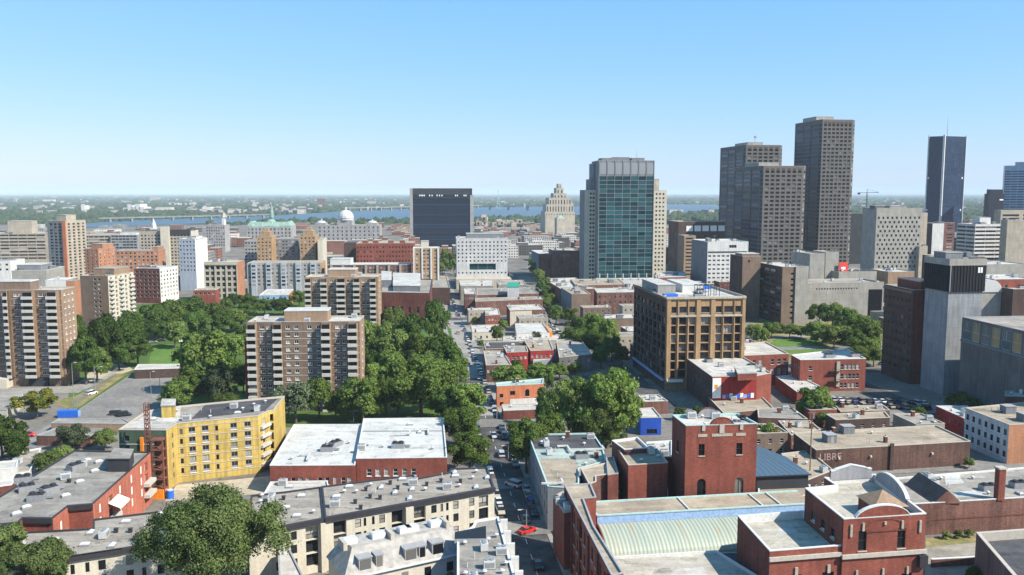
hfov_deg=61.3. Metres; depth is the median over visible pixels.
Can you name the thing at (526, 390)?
window
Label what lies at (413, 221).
window
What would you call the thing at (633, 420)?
tree
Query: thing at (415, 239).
town block
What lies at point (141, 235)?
window
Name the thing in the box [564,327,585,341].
tree
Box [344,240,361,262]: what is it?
warehouse
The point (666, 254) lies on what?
town block
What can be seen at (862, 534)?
window
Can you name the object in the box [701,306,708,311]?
window
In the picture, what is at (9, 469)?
white shed
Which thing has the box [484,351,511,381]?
brick building
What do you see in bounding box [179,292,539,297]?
road
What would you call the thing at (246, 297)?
tree
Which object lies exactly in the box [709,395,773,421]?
row building
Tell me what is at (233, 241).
town block
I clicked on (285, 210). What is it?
houses
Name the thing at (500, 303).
brick building
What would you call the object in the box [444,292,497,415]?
road
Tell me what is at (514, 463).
car
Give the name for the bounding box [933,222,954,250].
office block
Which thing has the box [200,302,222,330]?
tree
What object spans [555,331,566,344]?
tree
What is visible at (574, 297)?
brick building
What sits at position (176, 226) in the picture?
town block
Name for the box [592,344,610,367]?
tree
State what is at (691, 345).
window
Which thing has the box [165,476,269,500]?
construction yard
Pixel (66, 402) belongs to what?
dry verge
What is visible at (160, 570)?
window
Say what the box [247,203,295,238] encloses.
city hall
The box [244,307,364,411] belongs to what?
apartment slab
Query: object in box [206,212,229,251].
stone office
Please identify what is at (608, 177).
window
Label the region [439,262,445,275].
tree
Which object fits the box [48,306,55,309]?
balcony door
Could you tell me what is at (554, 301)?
tree
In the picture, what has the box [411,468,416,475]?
window
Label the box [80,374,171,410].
asphalt court
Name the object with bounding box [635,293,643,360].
window
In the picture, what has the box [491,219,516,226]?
cube housing
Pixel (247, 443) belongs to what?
window
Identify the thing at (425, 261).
apartment tower
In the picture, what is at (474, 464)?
sidewalk
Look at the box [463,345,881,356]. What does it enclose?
road
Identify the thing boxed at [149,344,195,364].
playing field
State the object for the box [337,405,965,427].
road
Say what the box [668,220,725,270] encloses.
office block
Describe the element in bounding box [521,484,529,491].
car
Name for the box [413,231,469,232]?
window
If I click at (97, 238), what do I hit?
office block
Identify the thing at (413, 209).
window
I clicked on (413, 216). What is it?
window
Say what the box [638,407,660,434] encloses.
blue shop
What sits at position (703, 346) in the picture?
window
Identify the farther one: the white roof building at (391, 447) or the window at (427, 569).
the white roof building at (391, 447)
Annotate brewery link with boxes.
[553,491,570,569]
[606,456,618,499]
[646,440,671,496]
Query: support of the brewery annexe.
on the ground at (518, 264)
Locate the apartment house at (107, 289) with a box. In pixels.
[80,266,135,324]
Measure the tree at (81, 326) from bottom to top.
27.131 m
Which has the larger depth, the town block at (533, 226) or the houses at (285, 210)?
the houses at (285, 210)
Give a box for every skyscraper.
[719,136,781,238]
[733,162,805,262]
[794,116,854,268]
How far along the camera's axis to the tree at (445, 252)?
968.39 m
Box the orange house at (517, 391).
[496,378,543,407]
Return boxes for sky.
[0,0,1023,193]
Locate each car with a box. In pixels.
[27,431,36,436]
[85,389,97,394]
[117,410,131,416]
[487,466,493,473]
[488,397,494,404]
[490,432,497,438]
[492,405,497,411]
[494,489,500,497]
[494,497,501,502]
[495,501,502,509]
[497,449,504,456]
[497,505,505,514]
[501,431,507,438]
[504,478,521,487]
[511,459,518,466]
[517,525,536,534]
[520,514,530,523]
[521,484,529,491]
[524,490,532,499]
[526,496,534,507]
[529,504,538,516]
[532,558,543,570]
[843,397,850,401]
[857,397,865,401]
[865,398,872,402]
[871,398,879,402]
[885,398,893,403]
[893,399,900,403]
[894,404,902,408]
[900,403,909,408]
[913,399,921,404]
[922,404,931,409]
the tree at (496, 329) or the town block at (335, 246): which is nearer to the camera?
the tree at (496, 329)
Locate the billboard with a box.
[839,262,847,271]
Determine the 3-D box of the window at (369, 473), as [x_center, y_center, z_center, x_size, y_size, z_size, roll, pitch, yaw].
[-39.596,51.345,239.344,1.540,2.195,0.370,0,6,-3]
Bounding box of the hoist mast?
[143,402,168,499]
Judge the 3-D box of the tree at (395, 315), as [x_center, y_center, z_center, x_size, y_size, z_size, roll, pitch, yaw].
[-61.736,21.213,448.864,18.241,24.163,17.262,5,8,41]
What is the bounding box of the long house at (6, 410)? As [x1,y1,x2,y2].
[0,392,23,417]
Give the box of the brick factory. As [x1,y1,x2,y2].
[881,277,924,383]
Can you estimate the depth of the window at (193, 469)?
247.20 m
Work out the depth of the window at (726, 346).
362.94 m
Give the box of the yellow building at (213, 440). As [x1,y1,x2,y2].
[118,396,285,488]
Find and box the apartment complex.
[247,260,325,295]
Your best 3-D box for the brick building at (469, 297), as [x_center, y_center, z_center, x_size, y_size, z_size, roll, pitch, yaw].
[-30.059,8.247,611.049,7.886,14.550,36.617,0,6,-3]
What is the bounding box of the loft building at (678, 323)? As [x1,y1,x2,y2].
[632,279,746,389]
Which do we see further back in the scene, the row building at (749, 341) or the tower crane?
the tower crane
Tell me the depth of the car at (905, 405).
328.50 m
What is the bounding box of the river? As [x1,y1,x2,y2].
[86,204,718,226]
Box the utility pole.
[808,411,815,470]
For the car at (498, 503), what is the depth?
224.82 m
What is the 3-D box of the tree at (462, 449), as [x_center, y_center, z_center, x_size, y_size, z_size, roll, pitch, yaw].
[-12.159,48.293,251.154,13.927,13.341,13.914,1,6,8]
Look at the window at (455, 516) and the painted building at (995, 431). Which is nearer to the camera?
the window at (455, 516)
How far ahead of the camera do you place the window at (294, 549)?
184.97 m
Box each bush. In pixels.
[942,531,951,537]
[953,530,963,536]
[964,529,974,535]
[964,565,982,574]
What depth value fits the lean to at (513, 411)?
314.68 m
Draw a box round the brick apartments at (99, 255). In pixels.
[85,243,115,273]
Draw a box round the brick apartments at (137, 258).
[115,246,165,287]
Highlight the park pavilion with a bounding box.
[134,364,179,378]
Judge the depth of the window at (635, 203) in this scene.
762.56 m
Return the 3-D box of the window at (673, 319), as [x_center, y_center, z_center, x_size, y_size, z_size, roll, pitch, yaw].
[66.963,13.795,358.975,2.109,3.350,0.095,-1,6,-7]
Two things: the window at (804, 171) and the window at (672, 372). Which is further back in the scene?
the window at (804, 171)
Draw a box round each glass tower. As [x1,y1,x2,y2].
[592,157,654,277]
[1002,162,1023,209]
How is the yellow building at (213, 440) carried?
on the ground at (518, 264)
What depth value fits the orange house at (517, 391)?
333.13 m
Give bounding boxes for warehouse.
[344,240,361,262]
[356,240,414,272]
[686,342,788,406]
[793,424,970,470]
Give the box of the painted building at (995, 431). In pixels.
[964,402,1023,463]
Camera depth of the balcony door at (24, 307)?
363.03 m
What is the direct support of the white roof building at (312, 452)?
on the ground at (518, 264)
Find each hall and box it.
[81,205,89,209]
[123,204,150,209]
[156,207,173,209]
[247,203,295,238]
[315,207,381,239]
[317,199,325,205]
[381,271,432,317]
[596,273,656,283]
[596,490,804,555]
[614,550,756,574]
[736,510,841,574]
[755,446,811,491]
[804,463,927,574]
[957,316,1023,406]
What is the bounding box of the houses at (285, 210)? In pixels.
[0,196,983,213]
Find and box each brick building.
[193,288,219,303]
[432,276,449,304]
[464,288,474,312]
[467,307,493,325]
[475,296,542,314]
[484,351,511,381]
[503,345,527,369]
[507,303,544,326]
[524,338,553,364]
[531,250,550,277]
[549,248,578,278]
[556,339,591,373]
[561,287,590,315]
[594,286,633,313]
[657,272,686,280]
[775,375,828,402]
[791,349,865,390]
[935,406,968,437]
[981,274,1023,315]
[1004,389,1023,403]
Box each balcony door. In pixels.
[22,293,30,296]
[23,306,31,309]
[24,319,32,322]
[24,326,32,329]
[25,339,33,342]
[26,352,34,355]
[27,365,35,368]
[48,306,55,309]
[48,319,56,322]
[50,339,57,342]
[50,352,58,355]
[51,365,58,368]
[247,325,254,329]
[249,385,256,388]
[273,325,280,328]
[349,362,356,365]
[349,369,356,372]
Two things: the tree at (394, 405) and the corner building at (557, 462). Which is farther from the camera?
the tree at (394, 405)
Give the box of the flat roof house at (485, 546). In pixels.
[454,516,522,574]
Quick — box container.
[57,409,80,417]
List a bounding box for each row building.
[45,276,75,286]
[66,279,81,315]
[459,279,493,299]
[471,324,501,339]
[477,282,538,297]
[484,341,525,350]
[485,308,499,325]
[497,279,525,287]
[503,335,559,346]
[516,314,547,325]
[547,277,576,288]
[549,281,594,304]
[571,278,624,287]
[580,304,610,316]
[603,313,633,331]
[613,283,641,287]
[618,332,632,347]
[619,304,633,313]
[621,326,632,331]
[630,343,632,359]
[638,394,667,413]
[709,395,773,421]
[714,279,729,290]
[745,339,754,342]
[757,405,807,425]
[757,423,787,454]
[778,420,820,451]
[781,450,831,486]
[795,402,836,425]
[825,408,889,430]
[836,401,889,415]
[870,311,883,320]
[879,317,882,328]
[893,410,944,428]
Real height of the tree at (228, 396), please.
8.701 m
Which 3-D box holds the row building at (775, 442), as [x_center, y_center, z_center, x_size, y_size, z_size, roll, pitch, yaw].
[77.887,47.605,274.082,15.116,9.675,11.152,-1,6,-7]
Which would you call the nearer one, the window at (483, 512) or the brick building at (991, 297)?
the window at (483, 512)
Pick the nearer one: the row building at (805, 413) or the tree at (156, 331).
the row building at (805, 413)
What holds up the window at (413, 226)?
in the office slab at (439, 217)
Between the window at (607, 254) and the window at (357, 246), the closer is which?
the window at (607, 254)
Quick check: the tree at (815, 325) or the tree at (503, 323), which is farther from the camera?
the tree at (503, 323)
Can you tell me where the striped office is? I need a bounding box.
[956,217,1000,260]
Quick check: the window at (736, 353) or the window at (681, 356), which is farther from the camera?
the window at (736, 353)
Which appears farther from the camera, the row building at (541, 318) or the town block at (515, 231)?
the town block at (515, 231)
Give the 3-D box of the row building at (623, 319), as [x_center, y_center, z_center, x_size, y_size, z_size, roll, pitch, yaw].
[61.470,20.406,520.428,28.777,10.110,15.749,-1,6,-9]
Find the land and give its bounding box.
[1,194,983,223]
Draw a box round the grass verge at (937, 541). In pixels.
[925,536,975,546]
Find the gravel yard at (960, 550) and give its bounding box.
[925,542,975,574]
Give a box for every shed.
[0,448,40,474]
[0,460,18,484]
[0,479,16,494]
[36,427,102,446]
[51,418,127,431]
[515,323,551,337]
[896,466,1023,534]
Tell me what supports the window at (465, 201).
in the office slab at (439, 217)
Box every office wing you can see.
[579,163,595,278]
[653,179,666,277]
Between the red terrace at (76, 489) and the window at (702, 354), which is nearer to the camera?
the red terrace at (76, 489)
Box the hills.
[0,192,924,193]
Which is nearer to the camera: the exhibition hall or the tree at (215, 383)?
the tree at (215, 383)
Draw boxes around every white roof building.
[270,424,361,484]
[356,417,446,480]
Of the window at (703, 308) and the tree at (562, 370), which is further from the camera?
the tree at (562, 370)
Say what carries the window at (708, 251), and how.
in the office block at (710, 261)
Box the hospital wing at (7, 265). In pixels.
[0,257,24,278]
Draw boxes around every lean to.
[502,403,537,419]
[533,358,552,369]
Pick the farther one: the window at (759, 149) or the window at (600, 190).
the window at (759, 149)
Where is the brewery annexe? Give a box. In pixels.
[580,462,607,500]
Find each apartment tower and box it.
[47,214,86,278]
[257,228,276,260]
[299,227,318,259]
[413,240,438,279]
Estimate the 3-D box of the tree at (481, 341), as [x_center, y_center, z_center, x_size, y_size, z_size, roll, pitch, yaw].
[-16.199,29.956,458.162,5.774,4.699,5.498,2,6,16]
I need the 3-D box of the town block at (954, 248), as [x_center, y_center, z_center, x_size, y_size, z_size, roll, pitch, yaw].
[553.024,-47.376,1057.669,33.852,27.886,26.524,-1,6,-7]
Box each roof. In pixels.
[264,478,327,492]
[278,548,302,574]
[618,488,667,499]
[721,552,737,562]
[758,484,809,496]
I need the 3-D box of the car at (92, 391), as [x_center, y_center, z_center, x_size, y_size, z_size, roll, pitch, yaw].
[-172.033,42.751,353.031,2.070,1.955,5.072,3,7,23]
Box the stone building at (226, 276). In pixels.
[204,258,244,298]
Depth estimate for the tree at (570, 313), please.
534.47 m
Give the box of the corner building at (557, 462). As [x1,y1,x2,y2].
[528,430,605,529]
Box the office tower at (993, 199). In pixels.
[983,189,1003,221]
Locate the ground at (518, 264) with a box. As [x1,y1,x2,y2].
[0,224,995,574]
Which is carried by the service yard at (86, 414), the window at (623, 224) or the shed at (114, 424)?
the shed at (114, 424)
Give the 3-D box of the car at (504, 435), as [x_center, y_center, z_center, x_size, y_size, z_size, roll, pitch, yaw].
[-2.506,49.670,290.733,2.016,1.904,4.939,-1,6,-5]
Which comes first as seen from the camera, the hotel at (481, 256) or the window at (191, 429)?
the window at (191, 429)
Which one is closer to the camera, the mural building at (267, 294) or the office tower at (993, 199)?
the mural building at (267, 294)
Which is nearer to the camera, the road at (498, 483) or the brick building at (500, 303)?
the road at (498, 483)
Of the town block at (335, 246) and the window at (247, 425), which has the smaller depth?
the window at (247, 425)
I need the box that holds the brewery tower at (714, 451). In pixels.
[671,407,757,496]
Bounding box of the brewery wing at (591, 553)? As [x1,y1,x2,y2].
[564,483,623,574]
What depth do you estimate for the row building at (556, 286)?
647.48 m
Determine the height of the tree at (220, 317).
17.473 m
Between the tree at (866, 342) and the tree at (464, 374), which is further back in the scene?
the tree at (866, 342)
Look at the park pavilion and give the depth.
384.85 m
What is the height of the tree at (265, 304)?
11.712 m
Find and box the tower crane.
[858,189,878,207]
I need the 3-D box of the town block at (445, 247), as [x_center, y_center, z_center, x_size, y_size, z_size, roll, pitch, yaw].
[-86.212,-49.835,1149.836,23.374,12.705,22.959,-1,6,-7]
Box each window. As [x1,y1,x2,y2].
[70,564,74,573]
[78,223,85,274]
[85,562,89,571]
[98,559,105,569]
[126,555,132,564]
[126,569,133,574]
[141,235,152,248]
[142,567,145,574]
[158,564,164,573]
[188,427,195,434]
[189,437,195,443]
[189,446,195,453]
[189,456,196,463]
[190,466,196,472]
[202,426,208,432]
[202,435,208,442]
[202,445,209,452]
[203,455,209,461]
[203,464,209,471]
[230,423,236,429]
[230,432,236,439]
[231,442,237,449]
[231,451,237,458]
[231,461,238,468]
[244,422,250,428]
[244,431,251,438]
[245,440,250,447]
[245,450,251,457]
[245,459,251,466]
[290,531,296,539]
[291,545,296,553]
[306,526,317,538]
[306,539,317,551]
[306,553,317,565]
[313,278,380,324]
[333,520,344,532]
[334,533,344,546]
[341,477,345,482]
[348,324,355,328]
[355,519,360,527]
[357,246,367,261]
[366,469,371,476]
[375,469,380,476]
[379,514,384,522]
[384,469,388,476]
[392,510,401,521]
[393,469,397,474]
[402,468,406,475]
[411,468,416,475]
[413,197,469,197]
[413,199,469,199]
[413,201,469,202]
[413,204,469,204]
[413,206,469,207]
[413,209,469,209]
[413,211,469,212]
[413,214,469,214]
[413,216,469,217]
[413,219,469,219]
[413,221,469,222]
[413,224,469,224]
[413,226,469,227]
[413,229,469,229]
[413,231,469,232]
[413,234,465,234]
[414,506,423,517]
[414,518,423,522]
[415,236,461,237]
[420,239,455,239]
[425,566,430,574]
[431,505,435,512]
[447,561,452,570]
[453,501,457,508]
[453,513,457,521]
[469,264,495,269]
[469,498,473,505]
[469,510,473,517]
[479,495,486,506]
[479,507,487,518]
[525,389,529,396]
[598,262,605,265]
[598,266,605,269]
[598,270,605,273]
[599,176,606,179]
[599,185,606,188]
[599,189,606,192]
[606,228,613,231]
[606,232,613,235]
[606,236,613,239]
[606,245,613,248]
[606,249,613,252]
[606,253,613,256]
[607,176,614,179]
[614,215,621,218]
[614,219,621,222]
[614,228,621,231]
[614,232,621,235]
[614,236,621,239]
[622,202,629,205]
[622,206,629,209]
[622,215,629,218]
[622,219,629,222]
[622,223,629,226]
[622,228,629,231]
[629,176,653,277]
[630,189,637,192]
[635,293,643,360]
[647,429,656,433]
[670,362,674,368]
[670,370,674,377]
[671,307,676,313]
[671,317,675,324]
[671,326,674,333]
[671,335,674,342]
[678,352,684,359]
[678,361,684,368]
[678,370,684,377]
[679,307,685,313]
[679,317,685,324]
[679,326,685,332]
[679,335,684,341]
[679,344,684,350]
[686,225,692,230]
[688,343,693,350]
[688,352,693,358]
[689,307,694,312]
[689,317,693,323]
[689,326,693,332]
[689,335,693,341]
[694,225,700,230]
[697,479,705,494]
[698,444,704,456]
[700,334,707,341]
[700,343,707,350]
[700,352,707,358]
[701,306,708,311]
[701,317,708,323]
[701,325,708,332]
[702,225,708,230]
[708,251,746,252]
[710,225,716,230]
[715,325,720,332]
[715,334,719,341]
[715,343,719,349]
[715,352,719,357]
[716,306,721,312]
[716,317,720,323]
[718,225,724,230]
[719,150,741,238]
[723,334,730,340]
[723,343,730,349]
[723,351,730,357]
[724,306,732,312]
[724,316,731,323]
[724,325,731,332]
[734,171,750,240]
[734,334,738,340]
[734,342,738,349]
[734,351,738,357]
[734,477,743,492]
[735,306,740,312]
[735,316,739,323]
[735,325,739,331]
[736,443,742,455]
[758,149,777,161]
[773,171,800,262]
[795,124,818,251]
[801,171,804,249]
[822,572,832,574]
[823,124,850,261]
[848,125,853,260]
[857,531,866,551]
[896,528,905,549]
[912,217,919,266]
[926,141,964,231]
[962,320,970,340]
[972,323,979,342]
[981,325,989,345]
[991,327,999,347]
[1001,330,1010,350]
[1003,214,1018,215]
[1012,332,1021,353]
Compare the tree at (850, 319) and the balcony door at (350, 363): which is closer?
the balcony door at (350, 363)
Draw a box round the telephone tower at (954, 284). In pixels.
[920,251,986,394]
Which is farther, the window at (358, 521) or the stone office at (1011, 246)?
the stone office at (1011, 246)
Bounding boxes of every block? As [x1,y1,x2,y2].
[11,262,64,286]
[37,226,46,231]
[86,234,112,247]
[94,229,121,231]
[98,225,112,228]
[104,229,119,233]
[110,232,139,250]
[111,224,126,229]
[134,265,178,302]
[136,225,157,227]
[140,227,159,230]
[169,225,183,228]
[179,235,207,290]
[187,226,201,231]
[208,245,222,259]
[208,251,214,260]
[230,233,238,237]
[231,237,237,245]
[236,237,252,246]
[244,239,256,278]
[276,238,299,259]
[295,223,309,226]
[296,225,307,228]
[317,237,326,273]
[327,240,346,253]
[327,255,342,264]
[327,257,410,282]
[377,235,387,239]
[391,224,409,228]
[392,230,407,234]
[409,236,419,243]
[439,245,451,255]
[452,244,455,253]
[474,228,482,232]
[488,227,503,230]
[494,231,508,235]
[505,227,519,229]
[507,244,517,257]
[513,229,526,233]
[516,231,527,235]
[516,242,542,255]
[522,235,551,241]
[524,238,558,250]
[526,224,538,229]
[528,231,551,235]
[552,235,568,246]
[552,239,564,247]
[554,233,576,241]
[565,232,578,236]
[571,240,578,247]
[612,437,646,468]
[618,446,667,498]
[666,246,667,263]
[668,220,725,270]
[677,235,695,276]
[691,238,748,285]
[729,252,760,318]
[759,261,808,324]
[849,213,862,263]
[860,205,921,276]
[871,267,914,301]
[915,244,927,277]
[921,252,984,278]
[926,223,943,253]
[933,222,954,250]
[953,237,956,250]
[986,259,1023,276]
[1000,285,1023,315]
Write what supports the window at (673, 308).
in the loft building at (678, 323)
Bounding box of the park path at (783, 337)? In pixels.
[745,335,810,340]
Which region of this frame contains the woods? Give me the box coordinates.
[0,194,983,225]
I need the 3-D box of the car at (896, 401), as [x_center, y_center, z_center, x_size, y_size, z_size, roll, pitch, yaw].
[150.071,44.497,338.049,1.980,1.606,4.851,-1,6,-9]
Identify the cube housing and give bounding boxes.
[474,215,490,225]
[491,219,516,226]
[515,219,527,226]
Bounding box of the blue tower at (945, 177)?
[924,126,966,231]
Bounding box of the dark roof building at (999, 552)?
[974,529,1023,574]
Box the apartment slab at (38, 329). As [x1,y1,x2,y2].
[0,279,79,388]
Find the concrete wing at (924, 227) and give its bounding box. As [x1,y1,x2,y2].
[921,212,927,244]
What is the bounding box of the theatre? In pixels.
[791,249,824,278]
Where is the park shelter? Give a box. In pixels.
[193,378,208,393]
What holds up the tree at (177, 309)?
on the ground at (518, 264)
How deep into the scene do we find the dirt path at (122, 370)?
395.23 m
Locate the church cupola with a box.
[150,219,156,229]
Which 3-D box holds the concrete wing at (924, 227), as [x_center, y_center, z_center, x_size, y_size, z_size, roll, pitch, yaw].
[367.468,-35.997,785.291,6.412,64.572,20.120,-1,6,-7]
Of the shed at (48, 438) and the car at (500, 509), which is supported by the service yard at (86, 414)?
the shed at (48, 438)
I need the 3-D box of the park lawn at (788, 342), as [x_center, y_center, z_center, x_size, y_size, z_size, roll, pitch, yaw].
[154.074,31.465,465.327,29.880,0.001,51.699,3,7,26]
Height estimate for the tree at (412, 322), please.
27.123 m
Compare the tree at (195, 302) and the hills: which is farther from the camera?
the hills
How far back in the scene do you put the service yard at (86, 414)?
317.05 m
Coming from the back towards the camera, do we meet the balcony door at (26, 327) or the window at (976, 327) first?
the balcony door at (26, 327)
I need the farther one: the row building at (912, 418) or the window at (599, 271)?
the window at (599, 271)
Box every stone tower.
[540,184,574,232]
[555,215,564,234]
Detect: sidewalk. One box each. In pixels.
[439,257,572,574]
[443,326,496,516]
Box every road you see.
[86,316,554,325]
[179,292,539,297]
[245,274,532,277]
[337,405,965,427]
[439,271,562,574]
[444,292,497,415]
[457,368,880,382]
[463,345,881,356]
[492,459,1023,488]
[507,270,676,421]
[508,520,552,535]
[745,333,935,418]
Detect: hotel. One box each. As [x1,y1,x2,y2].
[139,227,197,272]
[456,233,511,288]
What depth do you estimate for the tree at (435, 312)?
453.62 m
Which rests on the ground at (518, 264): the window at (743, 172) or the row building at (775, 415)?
the row building at (775, 415)
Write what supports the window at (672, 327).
in the loft building at (678, 323)
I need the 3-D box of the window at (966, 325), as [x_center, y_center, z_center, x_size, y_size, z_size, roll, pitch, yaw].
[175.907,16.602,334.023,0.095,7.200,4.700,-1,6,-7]
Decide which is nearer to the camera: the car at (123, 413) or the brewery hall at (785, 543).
the brewery hall at (785, 543)
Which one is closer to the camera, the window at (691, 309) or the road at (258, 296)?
the window at (691, 309)
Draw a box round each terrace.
[0,448,156,530]
[1,511,183,574]
[249,486,326,574]
[321,467,495,570]
[326,517,456,574]
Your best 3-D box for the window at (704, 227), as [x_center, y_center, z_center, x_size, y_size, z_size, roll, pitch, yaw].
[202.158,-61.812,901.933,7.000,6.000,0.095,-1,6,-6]
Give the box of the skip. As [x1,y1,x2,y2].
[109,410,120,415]
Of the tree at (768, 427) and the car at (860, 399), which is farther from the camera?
the car at (860, 399)
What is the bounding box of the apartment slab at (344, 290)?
[304,267,381,340]
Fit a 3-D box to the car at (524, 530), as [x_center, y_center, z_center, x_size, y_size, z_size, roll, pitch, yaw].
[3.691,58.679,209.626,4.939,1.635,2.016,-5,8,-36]
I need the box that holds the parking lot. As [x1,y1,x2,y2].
[829,395,932,409]
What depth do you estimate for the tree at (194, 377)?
347.58 m
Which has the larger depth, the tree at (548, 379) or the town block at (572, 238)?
the town block at (572, 238)
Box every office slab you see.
[0,220,48,262]
[410,188,473,246]
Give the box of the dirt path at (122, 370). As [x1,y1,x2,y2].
[83,364,133,381]
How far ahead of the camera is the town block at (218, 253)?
1028.20 m
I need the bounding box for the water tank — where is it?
[166,488,173,498]
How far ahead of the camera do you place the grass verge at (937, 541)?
204.76 m
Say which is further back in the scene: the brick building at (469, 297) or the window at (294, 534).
the brick building at (469, 297)
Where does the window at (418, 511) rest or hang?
in the terrace at (460, 499)
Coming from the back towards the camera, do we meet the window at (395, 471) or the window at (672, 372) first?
the window at (672, 372)
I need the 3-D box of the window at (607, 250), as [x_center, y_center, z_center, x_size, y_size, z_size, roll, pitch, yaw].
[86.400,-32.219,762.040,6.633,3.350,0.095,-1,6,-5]
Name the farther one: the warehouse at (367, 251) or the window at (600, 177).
the warehouse at (367, 251)
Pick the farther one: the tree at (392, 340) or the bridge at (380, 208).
the bridge at (380, 208)
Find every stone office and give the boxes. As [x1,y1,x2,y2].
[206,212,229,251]
[994,210,1023,223]
[998,218,1023,262]
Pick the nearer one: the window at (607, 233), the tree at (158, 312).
the tree at (158, 312)
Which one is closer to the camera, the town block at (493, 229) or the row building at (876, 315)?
the row building at (876, 315)
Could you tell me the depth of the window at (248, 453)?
252.70 m
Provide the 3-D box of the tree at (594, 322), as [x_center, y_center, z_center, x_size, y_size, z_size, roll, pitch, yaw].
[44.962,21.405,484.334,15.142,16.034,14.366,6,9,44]
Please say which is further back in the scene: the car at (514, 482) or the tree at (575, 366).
the tree at (575, 366)
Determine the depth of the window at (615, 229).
760.70 m
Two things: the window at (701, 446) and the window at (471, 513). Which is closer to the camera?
the window at (471, 513)
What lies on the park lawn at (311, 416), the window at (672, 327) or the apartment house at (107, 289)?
the apartment house at (107, 289)
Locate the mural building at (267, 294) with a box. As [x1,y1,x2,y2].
[259,289,293,308]
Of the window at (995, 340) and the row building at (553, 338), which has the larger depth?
the row building at (553, 338)
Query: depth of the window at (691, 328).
360.38 m
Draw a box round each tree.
[0,414,30,458]
[0,519,31,559]
[0,535,76,574]
[3,428,29,456]
[8,387,58,417]
[30,450,61,471]
[51,445,74,456]
[54,423,90,447]
[65,331,102,384]
[76,314,88,362]
[82,347,113,382]
[87,311,126,359]
[89,427,117,450]
[105,340,137,369]
[115,316,140,364]
[116,310,146,334]
[122,330,153,364]
[127,477,298,574]
[138,302,172,340]
[141,316,161,342]
[156,379,198,405]
[159,299,189,320]
[160,321,188,347]
[170,329,232,376]
[172,368,206,387]
[181,295,207,311]
[181,308,213,333]
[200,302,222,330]
[202,364,240,398]
[210,392,239,401]
[211,308,236,332]
[220,298,232,309]
[220,352,242,375]
[222,292,241,305]
[224,308,248,331]
[224,334,245,359]
[231,299,261,317]
[232,363,245,394]
[233,324,246,341]
[237,293,256,302]
[254,298,275,314]
[269,381,313,423]
[271,298,295,314]
[289,290,304,304]
[306,376,334,420]
[323,390,340,420]
[334,376,385,422]
[335,391,360,420]
[364,319,375,342]
[364,362,387,384]
[365,334,391,363]
[365,349,383,365]
[370,320,393,337]
[375,328,408,361]
[376,348,409,372]
[377,370,396,417]
[381,305,404,328]
[381,383,417,415]
[384,351,460,417]
[392,308,434,341]
[400,331,430,360]
[407,349,444,361]
[422,299,452,335]
[424,385,459,416]
[425,330,467,365]
[433,372,458,389]
[439,258,450,273]
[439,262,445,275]
[439,382,487,414]
[440,249,449,258]
[440,406,481,438]
[443,253,455,270]
[445,428,494,466]
[447,354,469,381]
[448,259,455,269]
[477,340,484,345]
[488,364,528,381]
[489,325,503,340]
[498,319,507,329]
[505,414,548,472]
[511,359,523,365]
[522,361,556,380]
[528,262,535,271]
[531,268,544,278]
[532,331,541,337]
[534,387,559,417]
[535,276,550,288]
[535,284,553,295]
[536,412,566,432]
[539,377,588,432]
[541,296,550,308]
[543,293,558,304]
[545,372,554,390]
[547,305,565,324]
[550,362,568,378]
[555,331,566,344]
[562,307,578,321]
[564,315,589,331]
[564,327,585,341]
[564,385,613,434]
[567,362,581,374]
[570,366,639,447]
[574,328,605,351]
[582,312,605,331]
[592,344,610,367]
[595,422,626,447]
[598,318,620,338]
[603,336,621,361]
[611,396,644,437]
[612,346,631,366]
[673,407,686,413]
[692,405,701,412]
[745,324,762,339]
[754,327,770,341]
[757,422,779,432]
[762,322,783,337]
[778,323,799,337]
[795,326,806,337]
[795,384,835,412]
[803,320,830,341]
[805,303,828,321]
[809,328,826,344]
[816,412,831,426]
[817,325,850,347]
[818,301,842,324]
[831,307,859,326]
[836,328,865,347]
[842,345,874,360]
[844,313,870,328]
[848,335,881,348]
[856,319,882,343]
[863,346,881,366]
[908,406,927,414]
[944,391,979,406]
[963,457,974,465]
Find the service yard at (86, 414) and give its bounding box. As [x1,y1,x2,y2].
[0,411,144,454]
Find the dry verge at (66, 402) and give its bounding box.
[52,374,125,408]
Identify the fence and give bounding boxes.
[72,368,116,407]
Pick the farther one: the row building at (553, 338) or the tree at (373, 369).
the row building at (553, 338)
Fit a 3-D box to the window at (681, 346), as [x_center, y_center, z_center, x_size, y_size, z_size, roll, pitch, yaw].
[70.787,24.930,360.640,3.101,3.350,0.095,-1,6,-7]
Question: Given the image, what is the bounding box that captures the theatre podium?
[807,278,883,321]
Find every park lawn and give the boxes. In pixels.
[67,297,462,426]
[748,320,882,360]
[770,338,821,353]
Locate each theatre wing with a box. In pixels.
[813,250,838,278]
[831,268,876,279]
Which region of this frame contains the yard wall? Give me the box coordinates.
[930,556,974,566]
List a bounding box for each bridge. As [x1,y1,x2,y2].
[98,214,269,221]
[344,205,481,210]
[485,205,579,209]
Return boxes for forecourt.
[0,379,103,393]
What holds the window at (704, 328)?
in the loft building at (678, 323)
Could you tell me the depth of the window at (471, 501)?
204.19 m
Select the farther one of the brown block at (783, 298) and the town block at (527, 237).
the town block at (527, 237)
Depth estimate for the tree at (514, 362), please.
397.51 m
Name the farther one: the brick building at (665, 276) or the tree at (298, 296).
the brick building at (665, 276)
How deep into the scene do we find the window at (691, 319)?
359.94 m
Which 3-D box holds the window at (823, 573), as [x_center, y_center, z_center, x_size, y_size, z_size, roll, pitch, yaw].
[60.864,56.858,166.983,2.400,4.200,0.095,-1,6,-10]

